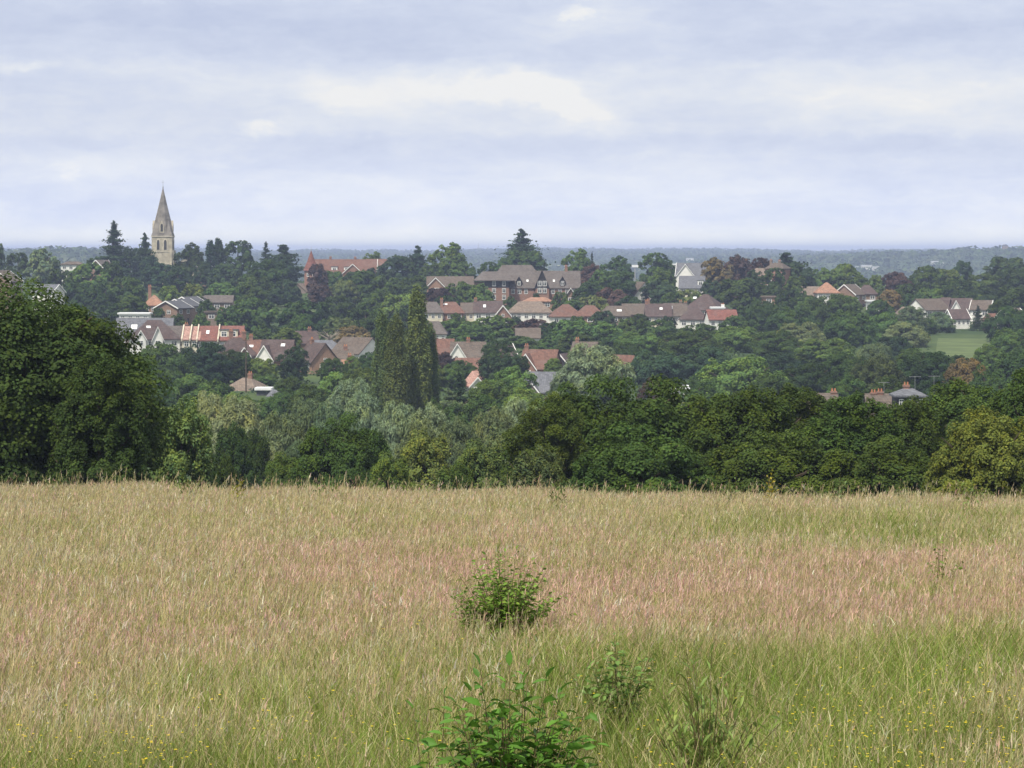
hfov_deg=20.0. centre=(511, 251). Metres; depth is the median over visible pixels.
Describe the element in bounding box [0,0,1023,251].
sky
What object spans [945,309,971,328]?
house
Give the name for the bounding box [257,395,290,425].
broadleaf tree
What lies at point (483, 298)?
broadleaf tree
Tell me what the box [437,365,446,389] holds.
broadleaf tree
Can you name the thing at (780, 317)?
broadleaf tree
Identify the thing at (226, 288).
broadleaf tree
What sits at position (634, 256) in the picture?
woodland
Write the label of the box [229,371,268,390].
bungalow
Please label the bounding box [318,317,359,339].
broadleaf tree
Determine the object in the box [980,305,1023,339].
broadleaf tree
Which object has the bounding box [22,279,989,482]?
undergrowth
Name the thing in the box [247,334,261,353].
house
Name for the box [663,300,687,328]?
house
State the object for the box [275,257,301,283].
broadleaf tree
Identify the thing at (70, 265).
house
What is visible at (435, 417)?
willow tree
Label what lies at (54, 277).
broadleaf tree
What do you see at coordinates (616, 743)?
yellow wildflowers
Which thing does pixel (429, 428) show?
willow tree
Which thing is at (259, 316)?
broadleaf tree
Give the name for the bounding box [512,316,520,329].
broadleaf tree
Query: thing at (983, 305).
house
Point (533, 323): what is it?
broadleaf tree
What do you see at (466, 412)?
broadleaf tree
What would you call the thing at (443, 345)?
house
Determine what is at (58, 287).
house
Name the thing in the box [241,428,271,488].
bushy tree
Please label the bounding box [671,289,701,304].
broadleaf tree
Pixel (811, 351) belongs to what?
broadleaf tree
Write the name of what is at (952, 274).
broadleaf tree
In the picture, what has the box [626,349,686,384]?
broadleaf tree
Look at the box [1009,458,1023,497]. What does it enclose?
oak tree
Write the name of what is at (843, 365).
broadleaf tree
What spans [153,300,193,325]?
terrace house
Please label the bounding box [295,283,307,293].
villa
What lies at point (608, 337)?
broadleaf tree
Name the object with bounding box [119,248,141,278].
broadleaf tree
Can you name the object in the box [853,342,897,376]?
willow tree
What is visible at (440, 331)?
house
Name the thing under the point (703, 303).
house
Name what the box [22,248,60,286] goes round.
broadleaf tree
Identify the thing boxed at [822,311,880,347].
broadleaf tree
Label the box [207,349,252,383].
broadleaf tree
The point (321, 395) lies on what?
broadleaf tree
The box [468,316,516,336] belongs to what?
broadleaf tree
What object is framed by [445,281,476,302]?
broadleaf tree
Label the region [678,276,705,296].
house
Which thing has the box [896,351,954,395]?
broadleaf tree
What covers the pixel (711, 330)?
broadleaf tree
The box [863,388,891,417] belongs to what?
house
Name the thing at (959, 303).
house
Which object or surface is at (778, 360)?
broadleaf tree
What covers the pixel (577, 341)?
house
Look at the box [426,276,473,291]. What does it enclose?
house
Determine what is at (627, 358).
house
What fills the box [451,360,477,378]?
broadleaf tree
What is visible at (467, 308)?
house
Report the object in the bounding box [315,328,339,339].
dead tree
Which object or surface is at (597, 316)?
broadleaf tree
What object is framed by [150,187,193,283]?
church
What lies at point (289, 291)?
broadleaf tree
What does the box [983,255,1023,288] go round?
broadleaf tree
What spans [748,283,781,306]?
broadleaf tree
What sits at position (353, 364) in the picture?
broadleaf tree
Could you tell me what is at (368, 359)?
broadleaf tree
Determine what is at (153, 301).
house
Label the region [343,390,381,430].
willow tree
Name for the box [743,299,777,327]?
broadleaf tree
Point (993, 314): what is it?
bungalow
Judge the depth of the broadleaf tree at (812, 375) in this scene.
557.61 m
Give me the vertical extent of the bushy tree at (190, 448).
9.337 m
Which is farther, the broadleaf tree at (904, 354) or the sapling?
the broadleaf tree at (904, 354)
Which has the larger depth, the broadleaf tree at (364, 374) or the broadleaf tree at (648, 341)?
the broadleaf tree at (648, 341)
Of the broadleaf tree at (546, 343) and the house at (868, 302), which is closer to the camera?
the broadleaf tree at (546, 343)
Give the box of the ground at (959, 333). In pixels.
[1,249,1023,767]
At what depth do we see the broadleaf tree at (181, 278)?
1078.33 m
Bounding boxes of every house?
[0,270,23,316]
[31,284,65,310]
[60,261,83,280]
[90,260,112,282]
[115,318,174,348]
[129,320,180,353]
[146,285,161,316]
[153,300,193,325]
[168,322,188,348]
[171,298,198,325]
[178,296,204,314]
[181,324,193,348]
[189,324,200,352]
[196,324,221,348]
[217,324,244,344]
[218,329,257,362]
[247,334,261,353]
[255,339,296,364]
[295,326,319,347]
[296,337,336,373]
[331,344,353,361]
[333,337,376,357]
[378,259,387,266]
[424,298,443,321]
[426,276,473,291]
[427,321,447,338]
[434,335,454,355]
[441,302,464,320]
[450,337,485,357]
[460,303,473,324]
[473,297,502,322]
[493,305,511,322]
[496,343,517,356]
[508,301,552,324]
[515,328,540,340]
[522,343,562,371]
[525,371,555,396]
[548,304,584,322]
[560,353,571,366]
[570,337,598,354]
[578,305,599,322]
[601,306,630,324]
[614,354,634,364]
[621,300,649,316]
[628,282,650,302]
[644,299,671,326]
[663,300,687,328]
[675,263,705,290]
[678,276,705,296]
[678,308,704,328]
[687,294,728,313]
[709,303,724,309]
[755,268,764,284]
[760,296,775,303]
[764,259,791,289]
[800,286,819,299]
[805,388,837,417]
[813,282,839,303]
[838,284,864,306]
[861,285,877,306]
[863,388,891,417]
[865,300,878,310]
[889,382,927,409]
[909,298,948,318]
[941,297,950,306]
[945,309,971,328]
[948,298,972,313]
[969,300,993,320]
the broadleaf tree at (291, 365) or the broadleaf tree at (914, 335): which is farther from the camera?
the broadleaf tree at (914, 335)
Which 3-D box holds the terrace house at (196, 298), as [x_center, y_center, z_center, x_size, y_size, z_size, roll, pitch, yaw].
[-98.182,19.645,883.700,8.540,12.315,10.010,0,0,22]
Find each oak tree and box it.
[0,270,181,487]
[28,303,151,480]
[45,349,153,492]
[289,411,399,492]
[497,373,697,480]
[499,390,589,485]
[560,420,716,502]
[621,373,736,442]
[670,385,802,476]
[699,429,838,499]
[764,382,833,439]
[789,390,907,461]
[809,434,942,502]
[865,395,963,482]
[908,377,1004,439]
[922,405,1023,505]
[977,368,1023,491]
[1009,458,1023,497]
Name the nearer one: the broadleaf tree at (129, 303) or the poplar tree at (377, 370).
the poplar tree at (377, 370)
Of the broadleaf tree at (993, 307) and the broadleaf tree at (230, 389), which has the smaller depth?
the broadleaf tree at (230, 389)
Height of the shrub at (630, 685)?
0.670 m
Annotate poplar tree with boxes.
[370,307,389,414]
[380,312,411,424]
[403,284,432,416]
[426,320,440,403]
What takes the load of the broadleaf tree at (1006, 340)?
on the ground at (959, 333)
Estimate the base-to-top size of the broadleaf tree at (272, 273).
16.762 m
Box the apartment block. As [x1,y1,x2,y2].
[473,265,580,305]
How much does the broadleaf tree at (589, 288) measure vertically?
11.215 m
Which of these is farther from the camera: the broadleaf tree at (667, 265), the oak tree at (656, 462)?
the broadleaf tree at (667, 265)
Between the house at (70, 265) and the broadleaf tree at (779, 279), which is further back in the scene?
the house at (70, 265)
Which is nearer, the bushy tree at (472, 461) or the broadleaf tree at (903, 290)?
the bushy tree at (472, 461)
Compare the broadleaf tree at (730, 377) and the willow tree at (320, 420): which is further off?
the broadleaf tree at (730, 377)
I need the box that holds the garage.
[254,387,273,395]
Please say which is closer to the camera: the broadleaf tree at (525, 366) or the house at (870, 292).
the broadleaf tree at (525, 366)
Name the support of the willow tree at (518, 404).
on the ground at (959, 333)
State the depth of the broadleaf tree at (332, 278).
1097.54 m
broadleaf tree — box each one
[0,243,6,269]
[6,252,31,281]
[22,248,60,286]
[45,269,73,288]
[63,280,97,313]
[66,262,110,299]
[84,283,115,317]
[86,258,99,263]
[93,303,122,327]
[102,260,124,286]
[106,276,146,309]
[111,295,149,311]
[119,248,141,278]
[135,364,168,399]
[136,255,162,289]
[141,342,196,388]
[143,263,185,292]
[149,384,178,416]
[151,307,164,317]
[158,285,180,301]
[160,265,190,292]
[166,373,229,420]
[170,313,186,325]
[173,242,203,279]
[178,341,232,387]
[181,283,204,299]
[186,261,210,291]
[192,313,210,325]
[195,299,216,317]
[202,281,242,306]
[206,263,242,294]
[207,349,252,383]
[212,384,236,395]
[214,305,241,325]
[221,391,249,409]
[223,240,253,274]
[224,296,279,333]
[235,275,275,304]
[235,397,269,420]
[237,351,251,361]
[243,259,289,291]
[247,357,278,377]
[248,327,273,339]
[253,374,277,386]
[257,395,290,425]
[268,279,302,306]
[271,327,302,348]
[273,387,295,411]
[274,375,304,399]
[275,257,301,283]
[275,299,334,333]
[275,345,310,381]
[286,383,331,418]
[306,263,328,296]
[307,283,333,302]
[315,357,348,384]
[316,371,348,397]
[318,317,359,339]
[319,270,342,289]
[329,279,359,303]
[333,325,370,342]
[337,367,372,389]
[342,271,357,284]
[343,356,368,375]
[344,306,387,333]
[347,269,383,303]
[356,291,394,320]
[357,274,403,305]
[358,351,374,369]
[363,251,381,258]
[367,267,376,276]
[370,319,407,341]
[375,254,418,283]
[379,293,411,318]
[389,275,428,301]
[390,308,408,332]
[419,261,444,290]
[421,396,450,427]
[426,287,455,302]
[427,242,469,275]
[434,295,464,305]
[437,351,456,368]
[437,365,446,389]
[439,363,466,389]
[440,319,476,335]
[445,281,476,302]
[445,325,500,343]
[445,394,503,427]
[450,261,478,281]
[450,312,465,323]
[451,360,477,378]
[465,283,493,302]
[465,379,515,412]
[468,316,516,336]
[475,365,538,401]
[476,334,520,384]
[477,261,497,281]
[477,295,492,300]
[494,257,513,270]
[499,335,538,348]
[500,387,546,412]
[503,295,516,309]
[506,248,548,270]
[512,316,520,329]
[512,318,547,334]
[516,356,529,373]
[534,335,565,349]
[539,321,556,338]
[543,358,561,371]
[545,377,575,397]
[547,319,595,341]
[550,291,567,310]
[553,333,603,353]
[558,299,584,310]
[561,248,590,284]
[570,316,584,325]
[571,281,601,304]
[579,295,608,310]
[580,263,600,292]
[583,321,622,339]
[587,287,627,305]
[588,268,618,294]
[589,310,617,327]
[591,329,623,347]
[592,368,628,411]
[599,255,634,279]
[607,271,636,296]
[609,341,643,356]
[613,331,658,354]
[614,295,642,305]
[616,317,646,334]
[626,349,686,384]
[632,313,649,328]
[635,378,669,400]
[637,252,668,281]
[637,319,677,338]
[639,279,677,303]
[646,267,678,289]
[655,259,675,285]
[656,329,726,355]
[659,291,684,303]
[662,316,677,327]
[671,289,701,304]
[677,323,717,336]
[678,345,733,378]
[678,388,694,414]
[688,375,723,406]
[695,354,788,399]
[700,257,734,286]
[700,279,720,296]
[711,254,754,293]
[712,325,758,352]
[713,277,768,310]
[717,315,749,331]
[736,304,767,331]
[742,269,770,291]
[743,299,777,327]
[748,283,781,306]
[748,373,797,405]
[749,329,803,356]
[751,257,769,269]
[755,351,806,374]
[760,267,785,301]
[763,305,817,334]
[775,289,802,308]
[775,321,826,343]
[783,361,839,392]
[784,275,807,297]
[788,261,816,285]
[793,295,824,314]
[794,337,855,365]
[804,293,859,333]
[813,267,836,288]
[819,351,872,385]
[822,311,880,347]
[826,373,866,406]
[828,262,862,289]
[842,275,869,287]
[844,295,862,312]
[849,357,907,389]
[863,374,909,392]
[865,299,894,317]
[866,311,908,342]
[868,274,884,296]
[873,336,912,361]
[876,289,902,311]
[881,271,913,290]
[881,321,930,347]
[893,347,926,377]
[894,283,922,301]
[896,305,929,330]
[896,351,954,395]
[900,293,925,307]
[907,265,944,290]
[913,287,943,298]
[925,319,937,334]
[925,377,962,406]
[928,312,956,332]
[934,268,963,288]
[935,279,971,297]
[942,357,985,392]
[948,355,968,376]
[953,260,973,281]
[955,291,979,299]
[962,273,1003,295]
[967,365,1001,399]
[970,287,998,309]
[973,343,1008,375]
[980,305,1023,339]
[982,370,1013,400]
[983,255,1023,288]
[986,299,1016,312]
[989,327,1023,357]
[990,349,1023,382]
[994,287,1023,309]
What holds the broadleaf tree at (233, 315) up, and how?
on the ground at (959, 333)
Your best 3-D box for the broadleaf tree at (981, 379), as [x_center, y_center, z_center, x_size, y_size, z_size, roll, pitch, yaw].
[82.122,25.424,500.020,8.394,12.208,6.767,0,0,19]
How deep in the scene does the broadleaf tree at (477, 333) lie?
777.11 m
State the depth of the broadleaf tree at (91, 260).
1128.43 m
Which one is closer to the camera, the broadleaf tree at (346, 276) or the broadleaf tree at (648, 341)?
the broadleaf tree at (648, 341)
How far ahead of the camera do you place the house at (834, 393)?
458.57 m
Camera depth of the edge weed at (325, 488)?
45.98 m
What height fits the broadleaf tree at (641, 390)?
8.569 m
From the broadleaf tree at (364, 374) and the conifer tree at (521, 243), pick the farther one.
the conifer tree at (521, 243)
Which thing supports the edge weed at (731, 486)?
on the ground at (959, 333)
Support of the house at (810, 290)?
on the ground at (959, 333)
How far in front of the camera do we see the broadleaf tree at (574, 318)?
854.14 m
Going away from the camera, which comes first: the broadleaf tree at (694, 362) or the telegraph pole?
the telegraph pole
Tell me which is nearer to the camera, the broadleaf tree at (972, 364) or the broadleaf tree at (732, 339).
the broadleaf tree at (972, 364)
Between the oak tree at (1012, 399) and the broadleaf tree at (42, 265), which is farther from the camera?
the broadleaf tree at (42, 265)
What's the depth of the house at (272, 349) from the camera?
687.11 m
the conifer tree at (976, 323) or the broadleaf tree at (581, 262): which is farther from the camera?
the broadleaf tree at (581, 262)
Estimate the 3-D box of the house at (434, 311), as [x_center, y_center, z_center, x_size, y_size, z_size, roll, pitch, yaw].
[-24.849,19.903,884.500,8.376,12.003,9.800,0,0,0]
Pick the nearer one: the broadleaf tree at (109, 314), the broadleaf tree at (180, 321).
the broadleaf tree at (180, 321)
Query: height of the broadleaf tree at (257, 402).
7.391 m
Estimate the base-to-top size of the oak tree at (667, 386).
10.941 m
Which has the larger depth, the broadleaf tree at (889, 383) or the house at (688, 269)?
the house at (688, 269)
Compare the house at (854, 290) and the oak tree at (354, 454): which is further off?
the house at (854, 290)
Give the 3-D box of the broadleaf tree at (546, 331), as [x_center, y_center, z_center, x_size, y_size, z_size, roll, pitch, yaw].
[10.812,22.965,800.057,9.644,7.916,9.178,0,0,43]
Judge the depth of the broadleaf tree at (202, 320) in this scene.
798.87 m
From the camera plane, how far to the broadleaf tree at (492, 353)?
598.54 m
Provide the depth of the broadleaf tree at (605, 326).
787.07 m
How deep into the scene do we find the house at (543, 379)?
576.84 m
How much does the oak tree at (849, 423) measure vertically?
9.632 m
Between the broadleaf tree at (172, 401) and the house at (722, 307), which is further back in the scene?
the house at (722, 307)
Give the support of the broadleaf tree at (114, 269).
on the ground at (959, 333)
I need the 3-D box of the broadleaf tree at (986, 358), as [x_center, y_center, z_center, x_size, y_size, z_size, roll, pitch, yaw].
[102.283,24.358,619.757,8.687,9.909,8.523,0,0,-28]
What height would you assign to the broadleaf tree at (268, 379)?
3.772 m
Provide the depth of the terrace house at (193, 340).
735.36 m
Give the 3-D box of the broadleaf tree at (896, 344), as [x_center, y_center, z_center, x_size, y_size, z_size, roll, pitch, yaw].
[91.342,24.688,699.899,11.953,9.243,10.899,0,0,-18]
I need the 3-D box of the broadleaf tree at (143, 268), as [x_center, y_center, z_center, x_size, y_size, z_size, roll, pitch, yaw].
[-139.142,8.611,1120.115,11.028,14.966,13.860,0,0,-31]
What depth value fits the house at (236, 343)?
693.04 m
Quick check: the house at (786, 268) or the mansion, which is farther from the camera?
the mansion
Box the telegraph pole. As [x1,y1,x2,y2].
[245,338,246,392]
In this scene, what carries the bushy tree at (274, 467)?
on the ground at (959, 333)
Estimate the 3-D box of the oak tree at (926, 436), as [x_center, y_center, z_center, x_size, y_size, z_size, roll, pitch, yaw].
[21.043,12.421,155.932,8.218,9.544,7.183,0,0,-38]
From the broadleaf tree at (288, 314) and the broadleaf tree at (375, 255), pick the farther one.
the broadleaf tree at (375, 255)
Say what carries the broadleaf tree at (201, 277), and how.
on the ground at (959, 333)
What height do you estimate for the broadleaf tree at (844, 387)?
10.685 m
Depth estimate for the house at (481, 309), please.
881.30 m
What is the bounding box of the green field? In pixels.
[936,338,986,360]
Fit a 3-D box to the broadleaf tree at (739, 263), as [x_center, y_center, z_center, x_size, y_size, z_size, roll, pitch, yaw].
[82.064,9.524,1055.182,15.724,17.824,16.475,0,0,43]
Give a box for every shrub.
[401,687,466,767]
[417,650,609,767]
[445,545,576,651]
[565,633,656,739]
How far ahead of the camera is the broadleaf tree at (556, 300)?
929.48 m
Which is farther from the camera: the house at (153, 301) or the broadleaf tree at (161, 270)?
the broadleaf tree at (161, 270)
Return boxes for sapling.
[927,518,963,598]
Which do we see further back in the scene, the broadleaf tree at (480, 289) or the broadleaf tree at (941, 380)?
the broadleaf tree at (480, 289)
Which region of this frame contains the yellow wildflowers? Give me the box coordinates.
[8,501,1022,767]
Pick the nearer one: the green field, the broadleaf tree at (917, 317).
the green field
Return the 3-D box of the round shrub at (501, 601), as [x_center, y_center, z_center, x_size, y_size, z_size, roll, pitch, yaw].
[-0.009,2.551,21.038,0.965,0.858,0.765,0,0,0]
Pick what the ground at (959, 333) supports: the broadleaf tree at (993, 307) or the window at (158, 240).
the broadleaf tree at (993, 307)
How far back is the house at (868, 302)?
905.00 m
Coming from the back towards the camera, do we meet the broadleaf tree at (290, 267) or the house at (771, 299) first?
the broadleaf tree at (290, 267)
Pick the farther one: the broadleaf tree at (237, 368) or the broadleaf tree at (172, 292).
the broadleaf tree at (172, 292)
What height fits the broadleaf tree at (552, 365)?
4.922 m
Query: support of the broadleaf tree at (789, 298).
on the ground at (959, 333)
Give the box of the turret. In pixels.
[303,251,317,285]
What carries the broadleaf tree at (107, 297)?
on the ground at (959, 333)
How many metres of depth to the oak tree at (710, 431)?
150.50 m
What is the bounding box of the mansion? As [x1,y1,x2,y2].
[315,256,377,279]
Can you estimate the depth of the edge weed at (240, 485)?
44.99 m
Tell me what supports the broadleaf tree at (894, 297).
on the ground at (959, 333)
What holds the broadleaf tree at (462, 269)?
on the ground at (959, 333)
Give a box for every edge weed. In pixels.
[45,476,63,498]
[170,470,203,496]
[230,474,245,502]
[312,476,345,497]
[545,478,570,512]
[719,468,745,504]
[762,469,779,504]
[829,468,846,503]
[953,479,983,517]
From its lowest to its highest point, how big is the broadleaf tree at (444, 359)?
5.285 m
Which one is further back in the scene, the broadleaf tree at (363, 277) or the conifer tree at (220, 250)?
the conifer tree at (220, 250)
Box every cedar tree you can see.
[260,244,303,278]
[405,245,428,275]
[437,390,466,413]
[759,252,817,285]
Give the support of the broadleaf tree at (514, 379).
on the ground at (959, 333)
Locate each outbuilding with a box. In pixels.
[203,311,227,325]
[266,388,277,396]
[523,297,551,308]
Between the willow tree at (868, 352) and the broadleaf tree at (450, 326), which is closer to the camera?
the willow tree at (868, 352)
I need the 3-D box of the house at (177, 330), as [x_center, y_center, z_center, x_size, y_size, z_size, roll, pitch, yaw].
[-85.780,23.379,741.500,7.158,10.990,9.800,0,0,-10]
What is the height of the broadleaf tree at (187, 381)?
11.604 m
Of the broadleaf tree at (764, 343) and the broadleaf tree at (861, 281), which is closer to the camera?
the broadleaf tree at (764, 343)
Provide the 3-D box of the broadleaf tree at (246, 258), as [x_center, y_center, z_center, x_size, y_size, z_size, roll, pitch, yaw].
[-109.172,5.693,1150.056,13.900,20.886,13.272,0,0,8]
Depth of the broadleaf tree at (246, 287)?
976.46 m
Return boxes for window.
[156,239,159,250]
[163,239,166,250]
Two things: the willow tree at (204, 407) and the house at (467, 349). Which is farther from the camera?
the house at (467, 349)
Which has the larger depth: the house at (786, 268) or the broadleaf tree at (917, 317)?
the house at (786, 268)
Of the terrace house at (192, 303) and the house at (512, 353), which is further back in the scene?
the terrace house at (192, 303)
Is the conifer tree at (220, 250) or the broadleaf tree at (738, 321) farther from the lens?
the conifer tree at (220, 250)
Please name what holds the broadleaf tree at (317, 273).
on the ground at (959, 333)
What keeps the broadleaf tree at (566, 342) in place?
on the ground at (959, 333)
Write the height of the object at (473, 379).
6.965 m
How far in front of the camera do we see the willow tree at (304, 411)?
348.96 m
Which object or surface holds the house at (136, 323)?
on the ground at (959, 333)
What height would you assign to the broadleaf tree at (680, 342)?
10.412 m
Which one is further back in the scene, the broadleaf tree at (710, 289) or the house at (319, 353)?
the broadleaf tree at (710, 289)
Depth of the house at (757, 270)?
1043.01 m
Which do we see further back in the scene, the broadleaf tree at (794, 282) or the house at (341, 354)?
the broadleaf tree at (794, 282)
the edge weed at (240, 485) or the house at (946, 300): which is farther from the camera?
the house at (946, 300)
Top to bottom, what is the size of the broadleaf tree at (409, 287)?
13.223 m
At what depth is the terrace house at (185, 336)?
736.09 m
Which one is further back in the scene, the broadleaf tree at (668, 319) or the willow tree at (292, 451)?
the broadleaf tree at (668, 319)
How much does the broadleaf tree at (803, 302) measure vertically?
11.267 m
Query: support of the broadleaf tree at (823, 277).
on the ground at (959, 333)
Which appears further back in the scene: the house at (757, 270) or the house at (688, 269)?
the house at (688, 269)
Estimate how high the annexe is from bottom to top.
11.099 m
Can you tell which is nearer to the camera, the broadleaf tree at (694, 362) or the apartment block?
the broadleaf tree at (694, 362)
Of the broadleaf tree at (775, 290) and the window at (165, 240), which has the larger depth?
the window at (165, 240)
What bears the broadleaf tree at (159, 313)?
on the ground at (959, 333)
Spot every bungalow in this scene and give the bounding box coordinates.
[202,295,234,310]
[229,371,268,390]
[314,340,336,348]
[454,358,485,370]
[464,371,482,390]
[981,313,995,323]
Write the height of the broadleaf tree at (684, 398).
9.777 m
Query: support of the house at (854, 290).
on the ground at (959, 333)
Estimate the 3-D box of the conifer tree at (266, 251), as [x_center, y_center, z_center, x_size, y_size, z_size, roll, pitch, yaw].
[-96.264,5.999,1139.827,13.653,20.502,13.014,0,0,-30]
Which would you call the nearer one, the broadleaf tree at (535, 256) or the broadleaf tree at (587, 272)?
the broadleaf tree at (587, 272)
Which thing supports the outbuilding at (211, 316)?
on the ground at (959, 333)
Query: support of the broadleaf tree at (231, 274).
on the ground at (959, 333)
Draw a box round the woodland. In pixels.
[2,245,1023,282]
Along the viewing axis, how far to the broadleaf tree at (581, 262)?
1117.65 m
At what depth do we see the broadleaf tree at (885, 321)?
786.93 m
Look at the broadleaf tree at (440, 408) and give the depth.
399.64 m
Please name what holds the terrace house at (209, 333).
on the ground at (959, 333)
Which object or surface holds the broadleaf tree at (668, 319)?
on the ground at (959, 333)
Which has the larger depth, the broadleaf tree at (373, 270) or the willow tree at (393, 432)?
the broadleaf tree at (373, 270)
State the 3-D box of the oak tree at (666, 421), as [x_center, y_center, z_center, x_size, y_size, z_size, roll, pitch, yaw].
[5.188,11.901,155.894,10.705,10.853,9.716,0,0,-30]
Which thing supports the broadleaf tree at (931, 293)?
on the ground at (959, 333)
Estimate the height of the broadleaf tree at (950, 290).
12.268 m
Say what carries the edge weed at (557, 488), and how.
on the ground at (959, 333)
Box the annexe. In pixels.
[117,312,152,317]
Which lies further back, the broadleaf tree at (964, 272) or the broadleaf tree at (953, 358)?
the broadleaf tree at (964, 272)
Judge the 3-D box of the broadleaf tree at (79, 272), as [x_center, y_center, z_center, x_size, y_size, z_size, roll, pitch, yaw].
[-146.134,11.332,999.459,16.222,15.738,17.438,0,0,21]
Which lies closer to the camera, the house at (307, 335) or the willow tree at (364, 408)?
the willow tree at (364, 408)
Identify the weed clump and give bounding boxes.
[638,638,792,767]
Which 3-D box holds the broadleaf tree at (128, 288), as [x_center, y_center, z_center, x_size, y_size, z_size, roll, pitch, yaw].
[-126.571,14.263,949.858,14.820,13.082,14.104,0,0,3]
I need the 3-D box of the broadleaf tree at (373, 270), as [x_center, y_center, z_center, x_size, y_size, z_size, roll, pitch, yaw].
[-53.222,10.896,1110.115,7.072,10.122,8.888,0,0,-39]
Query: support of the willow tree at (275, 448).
on the ground at (959, 333)
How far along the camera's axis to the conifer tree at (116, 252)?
1118.57 m
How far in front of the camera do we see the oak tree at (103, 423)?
120.00 m
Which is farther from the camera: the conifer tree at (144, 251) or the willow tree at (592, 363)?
the conifer tree at (144, 251)
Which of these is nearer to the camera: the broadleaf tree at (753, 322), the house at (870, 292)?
the broadleaf tree at (753, 322)
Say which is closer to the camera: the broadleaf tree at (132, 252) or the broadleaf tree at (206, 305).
the broadleaf tree at (206, 305)
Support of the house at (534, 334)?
on the ground at (959, 333)
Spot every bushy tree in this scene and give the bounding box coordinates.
[143,395,219,491]
[204,453,239,488]
[212,420,261,490]
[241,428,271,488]
[264,451,298,491]
[367,451,421,493]
[399,428,453,494]
[432,461,476,494]
[446,438,509,493]
[480,423,516,488]
[507,444,564,497]
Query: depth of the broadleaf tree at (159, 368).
559.04 m
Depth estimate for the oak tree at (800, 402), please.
160.93 m
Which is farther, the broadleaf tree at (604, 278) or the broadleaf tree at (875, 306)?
the broadleaf tree at (604, 278)
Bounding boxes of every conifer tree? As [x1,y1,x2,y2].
[92,220,138,284]
[131,232,156,270]
[204,240,217,270]
[214,238,226,273]
[257,242,271,282]
[449,371,469,408]
[493,228,555,270]
[964,305,984,330]
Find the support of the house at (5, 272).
on the ground at (959, 333)
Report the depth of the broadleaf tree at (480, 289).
928.80 m
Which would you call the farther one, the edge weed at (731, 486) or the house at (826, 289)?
the house at (826, 289)
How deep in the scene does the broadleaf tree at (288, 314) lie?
836.95 m
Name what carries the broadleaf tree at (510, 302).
on the ground at (959, 333)
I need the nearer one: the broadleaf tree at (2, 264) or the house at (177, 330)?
the house at (177, 330)
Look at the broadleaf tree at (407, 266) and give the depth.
1075.05 m
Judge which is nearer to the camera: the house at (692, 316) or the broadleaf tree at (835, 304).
the broadleaf tree at (835, 304)
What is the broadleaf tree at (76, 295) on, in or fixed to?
on the ground at (959, 333)
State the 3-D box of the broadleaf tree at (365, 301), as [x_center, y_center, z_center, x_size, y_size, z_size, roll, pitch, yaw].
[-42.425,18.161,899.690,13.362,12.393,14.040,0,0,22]
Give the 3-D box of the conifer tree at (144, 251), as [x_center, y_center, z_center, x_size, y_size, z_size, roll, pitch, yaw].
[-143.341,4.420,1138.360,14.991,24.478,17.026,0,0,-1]
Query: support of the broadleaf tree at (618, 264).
on the ground at (959, 333)
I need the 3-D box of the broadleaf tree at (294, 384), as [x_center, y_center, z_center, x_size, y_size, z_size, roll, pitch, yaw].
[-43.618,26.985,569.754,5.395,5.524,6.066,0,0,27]
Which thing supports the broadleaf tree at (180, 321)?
on the ground at (959, 333)
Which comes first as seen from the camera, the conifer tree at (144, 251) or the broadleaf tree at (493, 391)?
the broadleaf tree at (493, 391)
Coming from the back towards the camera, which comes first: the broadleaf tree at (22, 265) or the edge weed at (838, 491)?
the broadleaf tree at (22, 265)
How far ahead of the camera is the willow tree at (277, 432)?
299.29 m
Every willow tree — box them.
[191,390,224,476]
[207,393,262,483]
[257,440,284,462]
[259,410,305,457]
[281,438,315,484]
[286,396,321,439]
[312,402,355,457]
[324,375,378,424]
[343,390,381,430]
[377,398,416,460]
[392,418,435,483]
[405,402,451,437]
[429,414,482,489]
[469,405,514,450]
[500,396,537,435]
[550,341,636,403]
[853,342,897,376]
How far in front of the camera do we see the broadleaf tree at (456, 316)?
853.61 m
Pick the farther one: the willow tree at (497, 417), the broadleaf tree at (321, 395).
the broadleaf tree at (321, 395)
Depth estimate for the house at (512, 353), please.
717.10 m
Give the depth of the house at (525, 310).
878.45 m
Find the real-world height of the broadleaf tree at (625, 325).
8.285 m
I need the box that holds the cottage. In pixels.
[703,309,737,329]
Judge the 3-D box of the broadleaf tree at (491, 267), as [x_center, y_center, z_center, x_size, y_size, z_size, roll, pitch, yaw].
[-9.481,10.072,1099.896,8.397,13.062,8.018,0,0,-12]
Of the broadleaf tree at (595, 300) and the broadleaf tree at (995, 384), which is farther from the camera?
the broadleaf tree at (595, 300)
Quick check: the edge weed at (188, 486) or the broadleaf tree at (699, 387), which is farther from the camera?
the broadleaf tree at (699, 387)
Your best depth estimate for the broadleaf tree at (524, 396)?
438.96 m
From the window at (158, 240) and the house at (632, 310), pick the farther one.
the window at (158, 240)
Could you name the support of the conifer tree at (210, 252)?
on the ground at (959, 333)
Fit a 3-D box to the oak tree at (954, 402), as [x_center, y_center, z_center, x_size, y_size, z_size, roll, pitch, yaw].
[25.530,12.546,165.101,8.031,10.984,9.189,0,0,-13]

